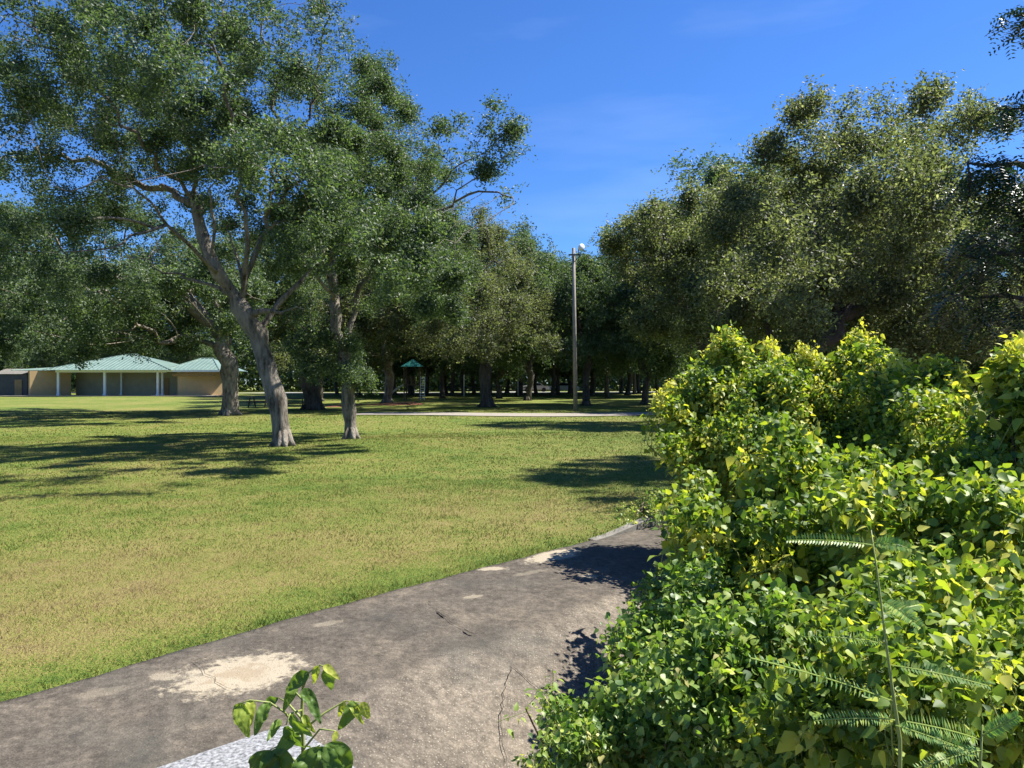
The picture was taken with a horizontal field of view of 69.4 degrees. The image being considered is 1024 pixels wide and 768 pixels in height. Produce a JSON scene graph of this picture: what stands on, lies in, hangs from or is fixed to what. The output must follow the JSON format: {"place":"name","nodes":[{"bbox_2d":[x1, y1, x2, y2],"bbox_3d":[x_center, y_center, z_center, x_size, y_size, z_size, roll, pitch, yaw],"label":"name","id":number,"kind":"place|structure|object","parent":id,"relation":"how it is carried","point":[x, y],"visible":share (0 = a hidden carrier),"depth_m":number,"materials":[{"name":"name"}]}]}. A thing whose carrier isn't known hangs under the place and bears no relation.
{"place":"outdoors","nodes":[
{"label":"outdoors","id":0,"kind":"place"},
{"bbox_2d":[8,354,244,395],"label":"park building","id":1,"kind":"structure","parent":0,"point":[117,376],"depth_m":91.50,"materials":[{"name":"beige paint"}]},
{"bbox_2d":[164,378,168,394],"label":"door","id":2,"kind":"structure","parent":1,"relation":"in","point":[166,380],"depth_m":93.69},
{"bbox_2d":[0,522,680,767],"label":"path","id":3,"kind":"structure","parent":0,"point":[418,674],"depth_m":4.75,"materials":[{"name":"concrete"}]},
{"bbox_2d":[158,725,354,767],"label":"concrete block","id":4,"kind":"structure","parent":3,"relation":"on","point":[238,753],"depth_m":2.91,"materials":[{"name":"grey concrete"}]},
{"bbox_2d":[233,664,369,767],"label":"sapling","id":5,"kind":"object","parent":3,"relation":"on","point":[334,753],"visible":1,"depth_m":1.22,"materials":[{"name":"green plant"}]},
{"bbox_2d":[500,667,546,756],"bbox_3d":[0.047,2.034,4.614,0.282,0.210,0.912,0,0,10],"label":"slab crack","id":6,"kind":"object","parent":3,"relation":"on","point":[503,700],"visible":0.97,"depth_m":4.79,"materials":[{"name":"grey concrete"}]},
{"bbox_2d":[497,657,649,767],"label":"leafy bush","id":7,"kind":"object","parent":3,"relation":"on","point":[580,738],"visible":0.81,"depth_m":3.58,"materials":[{"name":"green plant"}]},
{"bbox_2d":[587,540,838,767],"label":"leafy bush","id":8,"kind":"object","parent":3,"relation":"on","point":[694,640],"visible":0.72,"depth_m":3.26,"materials":[{"name":"green plant"}]},
{"bbox_2d":[637,320,812,507],"bbox_3d":[2.303,0.614,7.859,1.725,2.619,2.317,0,0,34],"label":"leafy bush","id":9,"kind":"object","parent":3,"relation":"on","point":[697,431],"visible":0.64,"depth_m":7.64,"materials":[{"name":"green plant"}]},
{"bbox_2d":[647,399,913,632],"bbox_3d":[1.730,1.267,4.947,1.912,2.330,2.080,0,0,19],"label":"leafy bush","id":10,"kind":"object","parent":3,"relation":"on","point":[758,522],"visible":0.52,"depth_m":4.71,"materials":[{"name":"green plant"}]},
{"bbox_2d":[719,317,922,454],"bbox_3d":[3.215,0.776,7.552,2.442,2.960,2.068,0,0,0],"label":"leafy bush","id":11,"kind":"object","parent":3,"relation":"on","point":[838,393],"visible":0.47,"depth_m":7.26,"materials":[{"name":"green plant"}]},
{"bbox_2d":[708,566,1023,767],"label":"leafy bush","id":12,"kind":"object","parent":3,"relation":"on","point":[790,733],"visible":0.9,"depth_m":2.32,"materials":[{"name":"green plant"}]},
{"bbox_2d":[749,530,990,767],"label":"feathery plant","id":13,"kind":"object","parent":3,"relation":"on","point":[903,609],"visible":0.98,"depth_m":1.55,"materials":[{"name":"green plant"}]},
{"bbox_2d":[798,447,1023,641],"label":"leafy bush","id":14,"kind":"object","parent":3,"relation":"on","point":[967,536],"visible":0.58,"depth_m":3.34,"materials":[{"name":"green plant"}]},
{"bbox_2d":[853,345,1023,508],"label":"leafy bush","id":15,"kind":"object","parent":3,"relation":"on","point":[934,427],"visible":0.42,"depth_m":5.85,"materials":[{"name":"green plant"}]},
{"bbox_2d":[905,710,1022,767],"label":"feathery plant","id":16,"kind":"object","parent":3,"relation":"on","point":[1004,728],"visible":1,"depth_m":1.48,"materials":[{"name":"green plant"}]},
{"bbox_2d":[969,330,1023,464],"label":"leafy bush","id":17,"kind":"object","parent":3,"relation":"on","point":[1000,379],"visible":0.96,"depth_m":5.17,"materials":[{"name":"green plant"}]},
{"bbox_2d":[392,359,424,399],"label":"playground tower","id":18,"kind":"structure","parent":0,"point":[414,364],"depth_m":71.20,"materials":[{"name":"teal plastic"}]},
{"bbox_2d":[0,385,1002,701],"bbox_3d":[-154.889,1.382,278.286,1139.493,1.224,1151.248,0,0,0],"label":"lawn","id":19,"kind":"structure","parent":0,"point":[198,405],"depth_m":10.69,"materials":[{"name":"green plant"}]},
{"bbox_2d":[0,369,27,395],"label":"shed","id":20,"kind":"structure","parent":19,"relation":"on","point":[13,382],"depth_m":92.50,"materials":[{"name":"metal"}]},
{"bbox_2d":[15,380,21,394],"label":"door","id":21,"kind":"structure","parent":20,"relation":"in","point":[18,383],"depth_m":92.44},
{"bbox_2d":[0,278,30,370],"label":"oak tree","id":22,"kind":"object","parent":19,"relation":"on","point":[4,365],"visible":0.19,"depth_m":97.08,"materials":[{"name":"green plant"}]},
{"bbox_2d":[8,303,71,368],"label":"oak tree","id":23,"kind":"object","parent":19,"relation":"on","point":[41,360],"visible":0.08,"depth_m":118.81,"materials":[{"name":"green plant"}]},
{"bbox_2d":[65,322,162,364],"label":"oak tree","id":24,"kind":"object","parent":19,"relation":"on","point":[116,354],"visible":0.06,"depth_m":122.15,"materials":[{"name":"green plant"}]},
{"bbox_2d":[0,181,326,415],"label":"oak tree","id":25,"kind":"object","parent":19,"relation":"on","point":[89,327],"visible":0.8,"depth_m":40.21,"materials":[{"name":"green plant"}]},
{"bbox_2d":[152,299,235,363],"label":"oak tree","id":26,"kind":"object","parent":19,"relation":"on","point":[205,353],"visible":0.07,"depth_m":116.10,"materials":[{"name":"green plant"}]},
{"bbox_2d":[0,0,403,446],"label":"oak tree","id":27,"kind":"object","parent":19,"relation":"on","point":[157,82],"visible":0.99,"depth_m":19.51,"materials":[{"name":"green plant"}]},
{"bbox_2d":[242,397,265,407],"bbox_3d":[-18.402,1.333,54.000,1.800,0.770,1.675,0,0,11],"label":"picnic table","id":28,"kind":"object","parent":19,"relation":"on","point":[249,401],"visible":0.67,"depth_m":53.56,"materials":[{"name":"wood"}]},
{"bbox_2d":[271,278,321,384],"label":"oak tree","id":29,"kind":"object","parent":19,"relation":"on","point":[288,361],"depth_m":88.17,"materials":[{"name":"green plant"}]},
{"bbox_2d":[287,398,306,409],"bbox_3d":[-14.841,1.364,50.000,1.800,0.770,1.675,0,0,-17],"label":"picnic table","id":30,"kind":"object","parent":19,"relation":"on","point":[302,403],"visible":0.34,"depth_m":49.72,"materials":[{"name":"wood"}]},
{"bbox_2d":[216,199,407,409],"bbox_3d":[-12.842,-5.617,49.968,12.934,15.106,13.427,0,0,29],"label":"oak tree","id":31,"kind":"object","parent":19,"relation":"on","point":[312,399],"visible":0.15,"depth_m":48.18,"materials":[{"name":"green plant"}]},
{"bbox_2d":[267,282,374,400],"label":"oak tree","id":32,"kind":"object","parent":19,"relation":"on","point":[319,387],"visible":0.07,"depth_m":69.36,"materials":[{"name":"green plant"}]},
{"bbox_2d":[332,371,338,393],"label":"oak tree","id":33,"kind":"object","parent":19,"relation":"on","point":[336,388],"depth_m":102.77,"materials":[{"name":"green plant"}]},
{"bbox_2d":[325,404,363,406],"bbox_3d":[-13.273,1.665,57.595,3.256,0.078,6.682,0,0,0],"label":"mulch bed","id":34,"kind":"object","parent":19,"relation":"on","point":[338,405],"visible":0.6,"depth_m":56.88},
{"bbox_2d":[316,269,391,370],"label":"oak tree","id":35,"kind":"object","parent":19,"relation":"on","point":[365,350],"visible":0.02,"depth_m":81.78,"materials":[{"name":"green plant"}]},
{"bbox_2d":[350,347,382,395],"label":"oak tree","id":36,"kind":"object","parent":19,"relation":"on","point":[359,393],"depth_m":94.73,"materials":[{"name":"green plant"}]},
{"bbox_2d":[249,30,537,439],"bbox_3d":[-3.909,-4.715,23.005,8.604,13.281,17.100,0,0,-13],"label":"oak tree","id":37,"kind":"object","parent":19,"relation":"on","point":[430,240],"visible":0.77,"depth_m":20.69,"materials":[{"name":"green plant"}]},
{"bbox_2d":[367,358,420,394],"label":"oak tree","id":38,"kind":"object","parent":19,"relation":"on","point":[394,393],"depth_m":98.59,"materials":[{"name":"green plant"}]},
{"bbox_2d":[369,402,422,404],"bbox_3d":[-9.302,1.601,60.227,4.535,0.130,6.168,0,0,0],"label":"mulch bed","id":39,"kind":"object","parent":19,"relation":"on","point":[405,403],"visible":0.98,"depth_m":59.39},
{"bbox_2d":[316,218,470,403],"bbox_3d":[-9.701,-6.921,62.258,13.759,17.416,15.337,0,0,0],"label":"oak tree","id":40,"kind":"object","parent":39,"relation":"on","point":[387,358],"visible":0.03,"depth_m":60.71,"materials":[{"name":"green plant"}]},
{"bbox_2d":[366,340,428,396],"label":"oak tree","id":41,"kind":"object","parent":19,"relation":"on","point":[397,362],"visible":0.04,"depth_m":85.44,"materials":[{"name":"green plant"}]},
{"bbox_2d":[371,346,437,394],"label":"oak tree","id":42,"kind":"object","parent":19,"relation":"on","point":[401,376],"visible":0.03,"depth_m":95.74,"materials":[{"name":"green plant"}]},
{"bbox_2d":[411,368,416,392],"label":"oak tree","id":43,"kind":"object","parent":19,"relation":"on","point":[413,388],"depth_m":114.66,"materials":[{"name":"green plant"}]},
{"bbox_2d":[413,364,458,393],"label":"oak tree","id":44,"kind":"object","parent":19,"relation":"on","point":[445,384],"visible":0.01,"depth_m":106.16,"materials":[{"name":"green plant"}]},
{"bbox_2d":[394,317,478,397],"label":"oak tree","id":45,"kind":"object","parent":19,"relation":"on","point":[443,365],"visible":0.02,"depth_m":77.18,"materials":[{"name":"green plant"}]},
{"bbox_2d":[409,349,467,394],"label":"oak tree","id":46,"kind":"object","parent":19,"relation":"on","point":[428,371],"depth_m":93.02,"materials":[{"name":"green plant"}]},
{"bbox_2d":[415,275,478,395],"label":"oak tree","id":47,"kind":"object","parent":19,"relation":"on","point":[452,383],"depth_m":87.88,"materials":[{"name":"green plant"}]},
{"bbox_2d":[427,358,476,394],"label":"oak tree","id":48,"kind":"object","parent":19,"relation":"on","point":[461,378],"depth_m":91.58,"materials":[{"name":"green plant"}]},
{"bbox_2d":[356,199,565,406],"bbox_3d":[-3.051,-5.423,52.646,14.097,14.471,21.492,0,0,0],"label":"oak tree","id":49,"kind":"object","parent":19,"relation":"on","point":[456,342],"visible":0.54,"depth_m":48.27,"materials":[{"name":"green plant"}]},
{"bbox_2d":[471,373,476,393],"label":"oak tree","id":50,"kind":"object","parent":19,"relation":"on","point":[473,386],"visible":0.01,"depth_m":101.17,"materials":[{"name":"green plant"}]},
{"bbox_2d":[1,309,976,391],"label":"distant woods","id":51,"kind":"object","parent":19,"relation":"on","point":[244,356],"visible":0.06,"depth_m":135.82,"materials":[{"name":"green plant"}]},
{"bbox_2d":[454,386,533,392],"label":"rail fence","id":52,"kind":"object","parent":19,"relation":"on","point":[468,387],"visible":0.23,"depth_m":107.90,"materials":[{"name":"grey wood"}]},
{"bbox_2d":[458,270,534,398],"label":"oak tree","id":53,"kind":"object","parent":19,"relation":"on","point":[499,375],"visible":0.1,"depth_m":73.70,"materials":[{"name":"green plant"}]},
{"bbox_2d":[504,372,509,392],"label":"oak tree","id":54,"kind":"object","parent":19,"relation":"on","point":[507,386],"depth_m":107.53,"materials":[{"name":"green plant"}]},
{"bbox_2d":[495,365,539,393],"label":"oak tree","id":55,"kind":"object","parent":19,"relation":"on","point":[517,387],"depth_m":97.73,"materials":[{"name":"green plant"}]},
{"bbox_2d":[472,213,571,400],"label":"oak tree","id":56,"kind":"object","parent":19,"relation":"on","point":[521,351],"visible":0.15,"depth_m":65.80,"materials":[{"name":"green plant"}]},
{"bbox_2d":[512,344,544,394],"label":"oak tree","id":57,"kind":"object","parent":19,"relation":"on","point":[521,388],"depth_m":90.63,"materials":[{"name":"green plant"}]},
{"bbox_2d":[524,369,546,393],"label":"oak tree","id":58,"kind":"object","parent":19,"relation":"on","point":[535,384],"visible":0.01,"depth_m":100.50,"materials":[{"name":"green plant"}]},
{"bbox_2d":[511,268,565,394],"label":"oak tree","id":59,"kind":"object","parent":19,"relation":"on","point":[557,384],"visible":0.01,"depth_m":92.75,"materials":[{"name":"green plant"}]},
{"bbox_2d":[525,337,582,395],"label":"oak tree","id":60,"kind":"object","parent":19,"relation":"on","point":[553,369],"visible":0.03,"depth_m":83.82,"materials":[{"name":"green plant"}]},
{"bbox_2d":[543,365,582,392],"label":"oak tree","id":61,"kind":"object","parent":19,"relation":"on","point":[569,375],"visible":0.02,"depth_m":103.49,"materials":[{"name":"green plant"}]},
{"bbox_2d":[568,244,584,410],"bbox_3d":[4.021,-3.439,45.861,0.990,10.447,0.476,0,0,21],"label":"lamp pole","id":62,"kind":"object","parent":19,"relation":"on","point":[575,401],"visible":0.92,"depth_m":45.90,"materials":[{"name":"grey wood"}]},
{"bbox_2d":[559,256,622,395],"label":"oak tree","id":63,"kind":"object","parent":19,"relation":"on","point":[580,370],"visible":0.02,"depth_m":85.94,"materials":[{"name":"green plant"}]},
{"bbox_2d":[511,250,671,405],"bbox_3d":[6.027,-4.218,54.455,12.445,11.958,14.152,0,0,0],"label":"oak tree","id":64,"kind":"object","parent":19,"relation":"on","point":[593,283],"visible":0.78,"depth_m":52.08,"materials":[{"name":"green plant"}]},
{"bbox_2d":[568,359,630,395],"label":"oak tree","id":65,"kind":"object","parent":19,"relation":"on","point":[593,381],"depth_m":85.77,"materials":[{"name":"green plant"}]},
{"bbox_2d":[568,308,649,398],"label":"oak tree","id":66,"kind":"object","parent":19,"relation":"on","point":[607,391],"visible":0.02,"depth_m":75.85,"materials":[{"name":"green plant"}]},
{"bbox_2d":[571,362,647,393],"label":"oak tree","id":67,"kind":"object","parent":19,"relation":"on","point":[616,373],"visible":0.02,"depth_m":102.16,"materials":[{"name":"green plant"}]},
{"bbox_2d":[599,266,644,394],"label":"oak tree","id":68,"kind":"object","parent":19,"relation":"on","point":[628,388],"depth_m":89.79,"materials":[{"name":"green plant"}]},
{"bbox_2d":[611,369,640,393],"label":"oak tree","id":69,"kind":"object","parent":19,"relation":"on","point":[634,385],"depth_m":95.31,"materials":[{"name":"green plant"}]},
{"bbox_2d":[613,371,640,392],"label":"oak tree","id":70,"kind":"object","parent":19,"relation":"on","point":[621,386],"visible":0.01,"depth_m":110.05,"materials":[{"name":"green plant"}]},
{"bbox_2d":[611,485,670,526],"bbox_3d":[1.731,1.647,9.523,0.790,0.716,1.463,0,0,40],"label":"leafy bush","id":71,"kind":"object","parent":19,"relation":"on","point":[650,503],"visible":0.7,"depth_m":9.51,"materials":[{"name":"green plant"}]},
{"bbox_2d":[583,198,699,403],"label":"oak tree","id":72,"kind":"object","parent":19,"relation":"on","point":[663,362],"visible":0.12,"depth_m":56.99,"materials":[{"name":"green plant"}]},
{"bbox_2d":[636,372,646,392],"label":"oak tree","id":73,"kind":"object","parent":19,"relation":"on","point":[638,385],"depth_m":107.42,"materials":[{"name":"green plant"}]},
{"bbox_2d":[631,372,659,394],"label":"oak tree","id":74,"kind":"object","parent":19,"relation":"on","point":[656,386],"visible":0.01,"depth_m":88.32,"materials":[{"name":"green plant"}]},
{"bbox_2d":[631,257,699,382],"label":"oak tree","id":75,"kind":"object","parent":19,"relation":"on","point":[678,372],"depth_m":81.94,"materials":[{"name":"green plant"}]},
{"bbox_2d":[636,266,743,370],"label":"oak tree","id":76,"kind":"object","parent":19,"relation":"on","point":[692,356],"visible":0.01,"depth_m":64.39,"materials":[{"name":"green plant"}]},
{"bbox_2d":[584,176,817,362],"bbox_3d":[8.214,-3.671,32.712,9.983,11.289,9.616,0,0,0],"label":"oak tree","id":77,"kind":"object","parent":19,"relation":"on","point":[649,225],"visible":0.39,"depth_m":32.03,"materials":[{"name":"green plant"}]},
{"bbox_2d":[639,138,840,355],"bbox_3d":[16.422,-7.527,51.282,14.723,18.759,14.552,0,0,-11],"label":"oak tree","id":78,"kind":"object","parent":19,"relation":"on","point":[708,172],"visible":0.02,"depth_m":49.94,"materials":[{"name":"green plant"}]},
{"bbox_2d":[588,436,991,540],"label":"retaining wall","id":79,"kind":"structure","parent":19,"relation":"on","point":[641,524],"depth_m":9.03,"materials":[{"name":"concrete"}]},
{"bbox_2d":[744,179,868,360],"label":"oak tree","id":80,"kind":"object","parent":19,"relation":"on","point":[786,354],"visible":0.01,"depth_m":43.24,"materials":[{"name":"green plant"}]},
{"bbox_2d":[679,68,1023,373],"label":"oak tree","id":81,"kind":"object","parent":19,"relation":"on","point":[783,278],"visible":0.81,"depth_m":14.22,"materials":[{"name":"green plant"}]},
{"bbox_2d":[772,264,981,369],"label":"oak tree","id":82,"kind":"object","parent":19,"relation":"on","point":[782,343],"visible":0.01,"depth_m":39.36,"materials":[{"name":"green plant"}]},
{"bbox_2d":[857,195,1008,368],"bbox_3d":[21.606,-3.904,38.268,8.316,11.596,8.591,0,0,-17],"label":"oak tree","id":83,"kind":"object","parent":19,"relation":"on","point":[944,347],"visible":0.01,"depth_m":35.56,"materials":[{"name":"green plant"}]},
{"bbox_2d":[918,220,1015,418],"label":"oak tree","id":84,"kind":"object","parent":19,"relation":"on","point":[973,368],"visible":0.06,"depth_m":35.62,"materials":[{"name":"green plant"}]},
{"bbox_2d":[918,5,1023,349],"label":"compound leaved tree","id":85,"kind":"object","parent":19,"relation":"on","point":[990,176],"visible":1,"depth_m":7.01,"materials":[{"name":"green plant"}]},
{"bbox_2d":[978,273,1023,356],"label":"oak tree","id":86,"kind":"object","parent":19,"relation":"on","point":[997,305],"visible":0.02,"depth_m":30.67,"materials":[{"name":"green plant"}]},
{"bbox_2d":[356,412,654,415],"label":"path","id":87,"kind":"structure","parent":0,"point":[503,414],"depth_m":41.61,"materials":[{"name":"concrete"}]},
{"bbox_2d":[0,0,1023,383],"label":"sky","id":88,"kind":"structure","parent":0,"point":[609,90],"materials":[{"name":"blue"}]},
{"bbox_2d":[71,391,976,392],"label":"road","id":89,"kind":"structure","parent":0,"point":[383,392],"depth_m":119.33,"materials":[{"name":"grey asphalt"}]},
{"bbox_2d":[523,383,548,391],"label":"parked car","id":90,"kind":"object","parent":89,"relation":"on","point":[541,387],"visible":0.62,"depth_m":117.20,"materials":[{"name":"grey metal"}]},
{"bbox_2d":[549,383,578,391],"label":"parked car","id":91,"kind":"object","parent":89,"relation":"on","point":[563,386],"visible":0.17,"depth_m":111.16,"materials":[{"name":"white paint"}]}
]}

